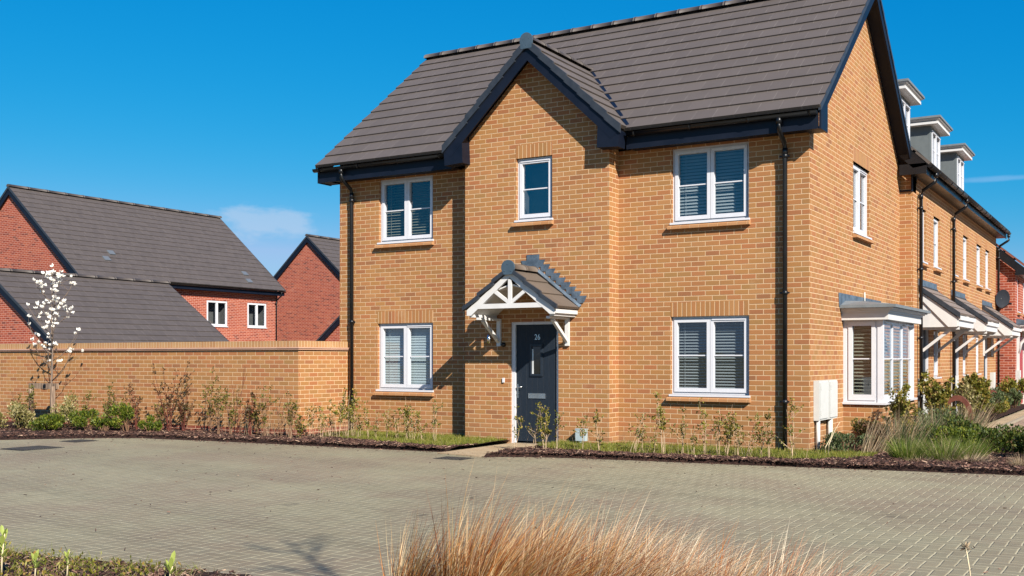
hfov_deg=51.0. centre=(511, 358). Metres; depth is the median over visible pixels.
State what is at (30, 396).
young shrub
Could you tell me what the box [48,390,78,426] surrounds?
bush
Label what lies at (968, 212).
terraced house
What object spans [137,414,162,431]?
bush
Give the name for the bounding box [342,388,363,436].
sapling
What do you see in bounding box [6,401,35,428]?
bush
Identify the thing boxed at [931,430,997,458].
ornamental grass
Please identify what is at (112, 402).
young shrub
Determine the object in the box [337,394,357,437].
sapling
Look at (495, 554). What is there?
amber grass clump
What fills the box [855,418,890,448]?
bush
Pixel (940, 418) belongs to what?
ornamental grass
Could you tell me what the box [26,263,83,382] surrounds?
magnolia tree
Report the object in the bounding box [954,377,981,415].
tall shrub
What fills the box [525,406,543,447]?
sapling
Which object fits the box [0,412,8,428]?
bush
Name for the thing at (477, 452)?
path
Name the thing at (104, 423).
bush
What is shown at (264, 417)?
young shrub
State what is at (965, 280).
window
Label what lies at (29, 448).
drain cover
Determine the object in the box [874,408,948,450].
ornamental grass
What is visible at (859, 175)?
window
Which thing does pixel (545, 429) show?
sapling
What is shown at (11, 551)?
weed grass
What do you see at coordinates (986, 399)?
tall shrub
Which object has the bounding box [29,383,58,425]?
tree stake
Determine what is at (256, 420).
young shrub
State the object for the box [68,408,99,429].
bush
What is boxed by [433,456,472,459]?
drain cover
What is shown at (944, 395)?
tall shrub
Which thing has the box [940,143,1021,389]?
terraced house
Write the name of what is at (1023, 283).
window
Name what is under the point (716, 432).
sapling
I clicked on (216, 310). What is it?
window
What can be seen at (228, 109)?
sky
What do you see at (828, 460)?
bark mulch
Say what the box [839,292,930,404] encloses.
bay window
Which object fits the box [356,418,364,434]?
sapling
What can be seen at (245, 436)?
bark mulch
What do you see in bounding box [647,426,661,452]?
sapling
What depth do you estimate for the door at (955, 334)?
25.55 m
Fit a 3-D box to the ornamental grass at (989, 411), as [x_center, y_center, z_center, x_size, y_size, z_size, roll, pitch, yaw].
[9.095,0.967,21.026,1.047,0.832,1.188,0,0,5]
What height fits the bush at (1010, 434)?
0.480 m
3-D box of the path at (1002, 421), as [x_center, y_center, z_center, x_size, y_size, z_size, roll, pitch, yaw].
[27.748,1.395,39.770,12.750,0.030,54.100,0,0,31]
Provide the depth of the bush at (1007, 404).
26.57 m
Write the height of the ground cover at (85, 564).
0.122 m
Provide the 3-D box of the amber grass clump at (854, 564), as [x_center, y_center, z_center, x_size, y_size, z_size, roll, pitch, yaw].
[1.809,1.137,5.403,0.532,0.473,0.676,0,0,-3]
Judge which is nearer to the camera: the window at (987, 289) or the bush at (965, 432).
the bush at (965, 432)
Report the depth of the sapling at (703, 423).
14.77 m
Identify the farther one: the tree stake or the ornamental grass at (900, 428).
the tree stake
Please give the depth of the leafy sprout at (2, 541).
6.56 m
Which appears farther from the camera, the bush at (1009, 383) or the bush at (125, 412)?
the bush at (1009, 383)
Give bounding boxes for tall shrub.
[882,382,920,437]
[916,369,960,414]
[920,385,953,413]
[954,372,985,416]
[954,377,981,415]
[970,374,991,417]
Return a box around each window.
[207,300,226,326]
[247,303,266,328]
[373,323,433,395]
[374,175,433,248]
[511,156,553,226]
[666,315,750,402]
[667,142,750,229]
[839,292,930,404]
[852,164,874,243]
[923,212,929,267]
[933,218,943,273]
[934,331,942,381]
[963,237,971,284]
[963,335,969,378]
[976,246,984,289]
[976,337,982,377]
[985,251,992,292]
[1017,279,1021,315]
[1023,283,1023,316]
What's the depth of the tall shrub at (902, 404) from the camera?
16.09 m
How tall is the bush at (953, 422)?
0.552 m
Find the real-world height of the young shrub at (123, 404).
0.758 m
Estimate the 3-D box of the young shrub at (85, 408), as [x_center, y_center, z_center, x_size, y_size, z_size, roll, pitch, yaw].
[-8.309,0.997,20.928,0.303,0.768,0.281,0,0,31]
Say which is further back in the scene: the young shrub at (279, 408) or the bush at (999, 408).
the bush at (999, 408)
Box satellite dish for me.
[996,289,1011,308]
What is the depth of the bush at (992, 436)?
15.03 m
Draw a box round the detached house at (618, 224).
[312,0,930,450]
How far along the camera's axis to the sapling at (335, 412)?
18.09 m
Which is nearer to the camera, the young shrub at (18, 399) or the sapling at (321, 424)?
the sapling at (321, 424)
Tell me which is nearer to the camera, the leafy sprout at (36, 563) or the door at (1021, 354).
the leafy sprout at (36, 563)
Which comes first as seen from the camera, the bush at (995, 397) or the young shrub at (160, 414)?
the young shrub at (160, 414)
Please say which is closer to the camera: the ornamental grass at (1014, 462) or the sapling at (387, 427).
the ornamental grass at (1014, 462)
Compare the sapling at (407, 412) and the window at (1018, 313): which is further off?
the window at (1018, 313)
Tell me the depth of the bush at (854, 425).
16.08 m
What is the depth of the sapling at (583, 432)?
15.63 m
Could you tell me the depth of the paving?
10.14 m
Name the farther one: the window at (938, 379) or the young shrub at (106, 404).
the window at (938, 379)
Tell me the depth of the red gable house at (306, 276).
57.01 m
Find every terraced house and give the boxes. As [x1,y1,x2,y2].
[898,78,975,426]
[910,115,998,413]
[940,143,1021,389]
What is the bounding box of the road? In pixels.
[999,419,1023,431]
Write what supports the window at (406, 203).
in the detached house at (618, 224)
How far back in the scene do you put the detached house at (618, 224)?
17.12 m
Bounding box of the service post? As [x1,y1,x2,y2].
[575,428,587,443]
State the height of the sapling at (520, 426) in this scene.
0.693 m
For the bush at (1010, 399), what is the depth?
27.64 m
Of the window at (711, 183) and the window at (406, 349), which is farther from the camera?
the window at (406, 349)
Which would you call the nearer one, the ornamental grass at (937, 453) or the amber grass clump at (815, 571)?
the amber grass clump at (815, 571)
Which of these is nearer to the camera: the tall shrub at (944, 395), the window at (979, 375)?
the tall shrub at (944, 395)
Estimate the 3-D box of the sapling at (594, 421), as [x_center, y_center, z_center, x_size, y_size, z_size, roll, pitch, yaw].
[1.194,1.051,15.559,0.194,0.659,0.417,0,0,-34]
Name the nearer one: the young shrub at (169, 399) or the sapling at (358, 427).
the sapling at (358, 427)
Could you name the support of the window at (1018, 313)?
in the red brick house at (1012, 351)
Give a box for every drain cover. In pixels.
[1,445,64,450]
[59,439,97,442]
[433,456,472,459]
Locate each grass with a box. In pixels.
[0,540,214,575]
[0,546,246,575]
[537,438,877,458]
[861,400,913,452]
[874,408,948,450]
[878,393,937,451]
[880,432,931,460]
[905,454,939,461]
[909,425,978,460]
[916,397,990,437]
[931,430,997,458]
[934,448,999,462]
[944,405,997,426]
[956,392,997,427]
[1004,450,1023,465]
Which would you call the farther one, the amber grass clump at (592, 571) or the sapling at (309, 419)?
the sapling at (309, 419)
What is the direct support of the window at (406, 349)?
in the detached house at (618, 224)
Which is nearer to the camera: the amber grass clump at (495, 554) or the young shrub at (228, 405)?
the amber grass clump at (495, 554)
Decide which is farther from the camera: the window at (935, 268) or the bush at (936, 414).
the window at (935, 268)
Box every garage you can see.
[0,268,228,349]
[316,315,339,341]
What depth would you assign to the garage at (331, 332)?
49.84 m
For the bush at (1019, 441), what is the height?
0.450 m
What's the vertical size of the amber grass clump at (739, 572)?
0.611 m
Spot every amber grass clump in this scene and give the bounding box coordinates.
[371,498,554,575]
[416,453,648,575]
[433,518,592,575]
[501,479,698,575]
[565,487,772,575]
[635,498,795,575]
[689,521,847,575]
[759,525,909,575]
[815,537,908,575]
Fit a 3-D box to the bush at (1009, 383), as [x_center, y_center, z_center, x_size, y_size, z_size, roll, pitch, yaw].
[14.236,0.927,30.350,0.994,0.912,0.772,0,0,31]
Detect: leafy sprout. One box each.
[0,525,9,575]
[31,549,39,575]
[64,545,72,575]
[164,550,176,575]
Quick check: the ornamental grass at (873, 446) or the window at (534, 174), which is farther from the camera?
the window at (534, 174)
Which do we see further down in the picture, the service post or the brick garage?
the service post
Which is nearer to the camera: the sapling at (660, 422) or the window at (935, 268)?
the sapling at (660, 422)
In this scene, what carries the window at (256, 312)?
in the red brick house at (216, 273)
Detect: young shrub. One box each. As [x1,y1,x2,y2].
[10,389,27,422]
[25,384,36,412]
[77,390,95,426]
[100,382,115,427]
[102,387,118,427]
[120,391,127,428]
[124,383,142,429]
[151,360,194,430]
[153,398,166,429]
[169,379,195,431]
[199,366,219,431]
[210,375,228,433]
[221,389,242,433]
[228,367,248,432]
[242,391,262,435]
[246,402,268,435]
[252,379,279,435]
[274,398,285,436]
[278,388,299,437]
[291,414,306,437]
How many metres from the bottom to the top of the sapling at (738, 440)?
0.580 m
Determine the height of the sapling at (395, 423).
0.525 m
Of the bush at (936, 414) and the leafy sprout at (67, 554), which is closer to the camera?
the leafy sprout at (67, 554)
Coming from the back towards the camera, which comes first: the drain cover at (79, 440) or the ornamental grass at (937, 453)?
the drain cover at (79, 440)
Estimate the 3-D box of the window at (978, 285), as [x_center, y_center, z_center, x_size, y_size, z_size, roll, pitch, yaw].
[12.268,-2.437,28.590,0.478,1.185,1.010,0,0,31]
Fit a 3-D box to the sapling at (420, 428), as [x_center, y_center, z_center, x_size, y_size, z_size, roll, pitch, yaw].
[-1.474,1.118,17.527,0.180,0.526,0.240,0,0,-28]
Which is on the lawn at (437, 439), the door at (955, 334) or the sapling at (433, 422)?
the sapling at (433, 422)
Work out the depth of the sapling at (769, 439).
14.38 m
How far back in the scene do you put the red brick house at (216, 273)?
47.06 m
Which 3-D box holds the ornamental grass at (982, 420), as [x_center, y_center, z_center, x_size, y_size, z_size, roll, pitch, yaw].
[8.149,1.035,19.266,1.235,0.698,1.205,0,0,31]
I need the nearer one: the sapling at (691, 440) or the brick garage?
the sapling at (691, 440)
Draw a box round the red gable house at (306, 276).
[273,234,339,348]
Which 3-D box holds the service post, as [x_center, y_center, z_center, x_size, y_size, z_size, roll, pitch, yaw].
[1.087,1.250,16.799,0.180,0.300,0.100,0,0,31]
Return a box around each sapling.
[303,394,323,436]
[315,406,331,437]
[321,399,336,433]
[330,387,350,436]
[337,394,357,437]
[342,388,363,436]
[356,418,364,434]
[358,401,374,436]
[368,410,381,435]
[382,404,395,437]
[392,410,405,438]
[397,403,416,437]
[405,404,420,438]
[415,411,427,439]
[429,399,443,441]
[505,406,527,447]
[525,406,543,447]
[530,402,552,448]
[552,410,566,449]
[564,415,590,448]
[587,409,604,450]
[628,411,659,452]
[634,424,651,451]
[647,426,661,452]
[649,391,678,453]
[674,407,688,453]
[690,424,699,453]
[696,397,717,453]
[709,409,728,455]
[717,409,739,454]
[723,417,745,455]
[740,410,762,455]
[748,408,774,456]
[755,424,775,457]
[776,396,808,457]
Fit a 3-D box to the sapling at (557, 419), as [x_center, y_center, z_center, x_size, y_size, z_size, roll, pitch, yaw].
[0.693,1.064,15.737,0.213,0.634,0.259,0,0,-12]
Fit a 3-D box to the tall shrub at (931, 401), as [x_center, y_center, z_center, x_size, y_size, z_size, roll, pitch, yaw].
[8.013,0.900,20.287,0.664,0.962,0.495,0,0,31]
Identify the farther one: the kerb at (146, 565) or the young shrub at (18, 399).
the young shrub at (18, 399)
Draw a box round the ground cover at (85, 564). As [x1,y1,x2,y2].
[0,541,187,575]
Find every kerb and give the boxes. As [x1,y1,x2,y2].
[18,551,237,573]
[992,415,1023,429]
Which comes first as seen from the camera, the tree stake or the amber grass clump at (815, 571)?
the amber grass clump at (815, 571)
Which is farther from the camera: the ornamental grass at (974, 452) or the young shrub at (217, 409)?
the young shrub at (217, 409)
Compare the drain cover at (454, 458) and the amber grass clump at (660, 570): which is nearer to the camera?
the amber grass clump at (660, 570)
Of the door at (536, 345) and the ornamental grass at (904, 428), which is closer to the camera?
the ornamental grass at (904, 428)
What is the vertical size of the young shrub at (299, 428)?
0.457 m
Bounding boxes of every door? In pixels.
[514,324,556,443]
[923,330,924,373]
[955,334,955,411]
[1020,337,1022,402]
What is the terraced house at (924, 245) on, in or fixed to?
on the paving
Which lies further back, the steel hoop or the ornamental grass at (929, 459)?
the steel hoop
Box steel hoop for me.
[948,395,972,422]
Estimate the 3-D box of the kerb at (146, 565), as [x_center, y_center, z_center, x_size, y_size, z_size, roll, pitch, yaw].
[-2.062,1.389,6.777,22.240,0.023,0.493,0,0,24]
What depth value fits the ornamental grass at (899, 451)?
14.21 m
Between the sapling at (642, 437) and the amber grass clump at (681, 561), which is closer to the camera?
the amber grass clump at (681, 561)
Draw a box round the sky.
[0,0,1023,275]
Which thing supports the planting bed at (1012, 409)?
on the paving
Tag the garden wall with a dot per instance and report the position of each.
(317, 371)
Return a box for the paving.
[0,409,1023,575]
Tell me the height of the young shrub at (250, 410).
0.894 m
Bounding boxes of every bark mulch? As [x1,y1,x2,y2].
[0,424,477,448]
[0,549,250,575]
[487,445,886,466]
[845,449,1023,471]
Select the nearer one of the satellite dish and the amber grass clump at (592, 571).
the amber grass clump at (592, 571)
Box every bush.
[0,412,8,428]
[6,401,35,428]
[27,412,64,430]
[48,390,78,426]
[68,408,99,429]
[92,413,112,430]
[109,402,134,430]
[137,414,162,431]
[820,431,874,451]
[850,417,880,447]
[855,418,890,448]
[912,405,957,430]
[915,413,983,438]
[923,423,977,450]
[948,422,1013,452]
[984,402,1006,415]
[986,390,1004,413]
[988,387,1013,404]
[992,395,1010,409]
[994,423,1023,453]
[997,375,1023,405]
[1007,388,1023,407]
[1013,432,1023,454]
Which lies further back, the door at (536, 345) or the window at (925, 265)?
the window at (925, 265)
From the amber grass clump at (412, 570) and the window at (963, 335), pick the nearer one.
the amber grass clump at (412, 570)
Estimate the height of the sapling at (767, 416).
0.712 m
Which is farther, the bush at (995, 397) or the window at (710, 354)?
the bush at (995, 397)
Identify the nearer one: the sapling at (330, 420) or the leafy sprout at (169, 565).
the leafy sprout at (169, 565)
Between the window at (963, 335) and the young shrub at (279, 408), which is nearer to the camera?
the young shrub at (279, 408)
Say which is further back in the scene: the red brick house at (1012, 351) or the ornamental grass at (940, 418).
the red brick house at (1012, 351)
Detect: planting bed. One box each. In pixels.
[973,404,1023,422]
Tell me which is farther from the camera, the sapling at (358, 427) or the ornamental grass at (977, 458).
the sapling at (358, 427)
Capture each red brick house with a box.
[0,184,285,340]
[996,243,1023,403]
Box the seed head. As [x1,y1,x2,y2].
[960,541,971,575]
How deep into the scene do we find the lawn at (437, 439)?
17.62 m
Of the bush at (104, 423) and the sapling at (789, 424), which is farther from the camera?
the bush at (104, 423)
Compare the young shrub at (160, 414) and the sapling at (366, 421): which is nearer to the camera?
the sapling at (366, 421)
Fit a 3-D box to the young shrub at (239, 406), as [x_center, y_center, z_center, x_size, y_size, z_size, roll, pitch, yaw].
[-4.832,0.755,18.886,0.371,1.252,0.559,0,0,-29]
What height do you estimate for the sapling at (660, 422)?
0.925 m
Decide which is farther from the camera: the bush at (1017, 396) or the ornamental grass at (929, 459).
the bush at (1017, 396)
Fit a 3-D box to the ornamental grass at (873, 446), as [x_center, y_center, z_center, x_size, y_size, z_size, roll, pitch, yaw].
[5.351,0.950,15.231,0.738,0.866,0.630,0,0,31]
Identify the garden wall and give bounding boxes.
[0,341,349,434]
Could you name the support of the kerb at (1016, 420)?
on the path at (1002, 421)
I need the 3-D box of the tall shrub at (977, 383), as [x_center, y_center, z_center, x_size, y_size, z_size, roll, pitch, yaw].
[9.780,0.829,22.926,0.660,1.105,0.500,0,0,31]
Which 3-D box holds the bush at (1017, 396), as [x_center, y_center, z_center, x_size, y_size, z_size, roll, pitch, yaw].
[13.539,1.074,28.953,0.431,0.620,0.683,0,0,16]
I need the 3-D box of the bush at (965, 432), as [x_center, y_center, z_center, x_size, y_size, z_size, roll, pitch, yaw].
[6.178,1.149,15.165,0.672,0.471,0.878,0,0,0]
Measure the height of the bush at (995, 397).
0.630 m
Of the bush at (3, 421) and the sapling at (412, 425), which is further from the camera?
the bush at (3, 421)
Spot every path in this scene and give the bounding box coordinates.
[437,443,535,456]
[986,410,1023,427]
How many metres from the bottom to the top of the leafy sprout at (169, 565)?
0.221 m
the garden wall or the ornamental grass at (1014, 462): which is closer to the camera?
the ornamental grass at (1014, 462)
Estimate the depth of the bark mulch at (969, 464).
13.63 m

